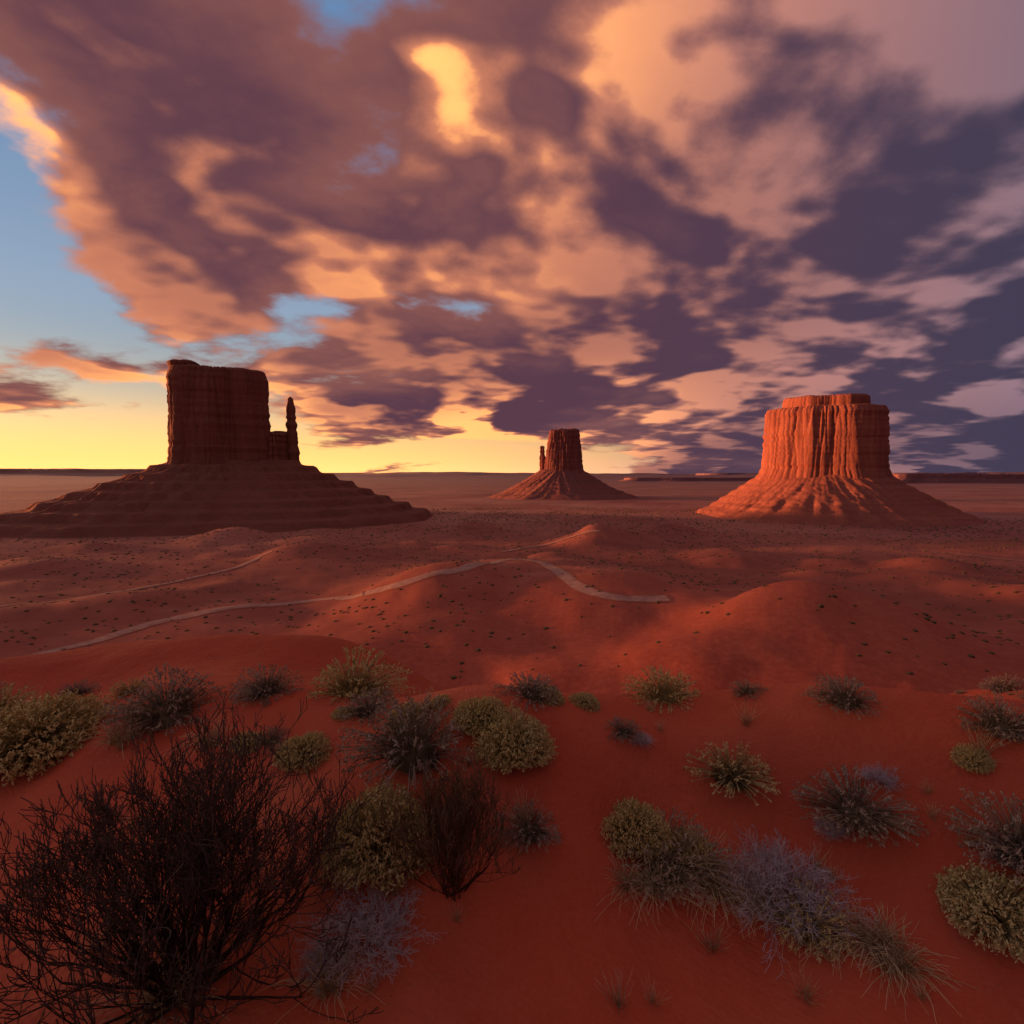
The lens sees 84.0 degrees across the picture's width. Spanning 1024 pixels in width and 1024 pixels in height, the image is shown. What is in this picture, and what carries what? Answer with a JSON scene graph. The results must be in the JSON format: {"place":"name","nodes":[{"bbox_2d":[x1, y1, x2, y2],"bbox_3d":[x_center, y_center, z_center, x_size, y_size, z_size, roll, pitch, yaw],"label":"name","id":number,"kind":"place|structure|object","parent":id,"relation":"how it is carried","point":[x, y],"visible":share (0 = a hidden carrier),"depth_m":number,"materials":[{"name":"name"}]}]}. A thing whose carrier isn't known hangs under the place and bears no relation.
{"place":"outdoors","nodes":[
{"label":"outdoors","id":0,"kind":"place"},
{"bbox_2d":[24,559,670,655],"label":"road","id":1,"kind":"structure","parent":0,"point":[569,580],"depth_m":344.92,"materials":[{"name":"brown soil"}]},
{"bbox_2d":[0,472,1023,1023],"bbox_3d":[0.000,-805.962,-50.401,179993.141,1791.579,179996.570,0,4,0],"label":"terrain","id":2,"kind":"structure","parent":0,"point":[534,940],"depth_m":3.10,"materials":[{"name":"red sand"}]},
{"bbox_2d":[0,550,272,606],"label":"dirt road","id":3,"kind":"structure","parent":2,"relation":"on","point":[240,565],"depth_m":463.78,"materials":[{"name":"brown soil"}]},
{"bbox_2d":[0,686,391,1023],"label":"bare shrub","id":4,"kind":"object","parent":2,"relation":"on","point":[200,875],"visible":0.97,"depth_m":1.84,"materials":[{"name":"brown plant"}]},
{"bbox_2d":[0,359,433,537],"bbox_3d":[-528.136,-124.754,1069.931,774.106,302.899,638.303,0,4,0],"label":"butte","id":5,"kind":"object","parent":2,"relation":"on","point":[233,460],"visible":1,"depth_m":985.05,"materials":[{"name":"stone"}]},
{"bbox_2d":[372,747,525,901],"bbox_3d":[-0.242,1.203,2.157,0.525,0.570,0.549,-2,4,-32],"label":"bare shrub","id":6,"kind":"object","parent":2,"relation":"on","point":[446,815],"visible":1,"depth_m":2.13,"materials":[{"name":"brown plant"}]},
{"bbox_2d":[0,507,1023,678],"bbox_3d":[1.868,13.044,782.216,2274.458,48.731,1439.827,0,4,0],"label":"scrub","id":7,"kind":"object","parent":2,"relation":"on","point":[706,612],"visible":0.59,"depth_m":543.34,"materials":[{"name":"green plant"}]},
{"bbox_2d":[71,685,1022,1023],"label":"dry grass tufts","id":8,"kind":"object","parent":2,"relation":"on","point":[881,947],"visible":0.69,"depth_m":2.12,"materials":[{"name":"plant"}]},
{"bbox_2d":[488,428,637,500],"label":"butte","id":9,"kind":"object","parent":2,"relation":"on","point":[561,474],"visible":0.96,"depth_m":2133.77,"materials":[{"name":"stone"}]},
{"bbox_2d":[695,393,985,526],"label":"butte","id":10,"kind":"object","parent":2,"relation":"on","point":[825,460],"visible":1,"depth_m":1124.06,"materials":[{"name":"stone"}]},
{"bbox_2d":[0,468,1023,482],"bbox_3d":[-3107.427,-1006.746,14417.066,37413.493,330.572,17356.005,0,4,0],"label":"distant mesas","id":11,"kind":"structure","parent":0,"point":[970,477],"depth_m":7827.06,"materials":[{"name":"stone"}]},
{"bbox_2d":[0,0,1023,473],"label":"sky","id":12,"kind":"structure","parent":0,"point":[457,235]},
{"bbox_2d":[498,530,599,551],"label":"road","id":13,"kind":"structure","parent":0,"point":[551,542],"depth_m":712.32,"materials":[{"name":"brown soil"}]},
{"bbox_2d":[948,552,1022,560],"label":"road","id":14,"kind":"structure","parent":0,"point":[987,557],"depth_m":592.39,"materials":[{"name":"brown soil"}]}
]}

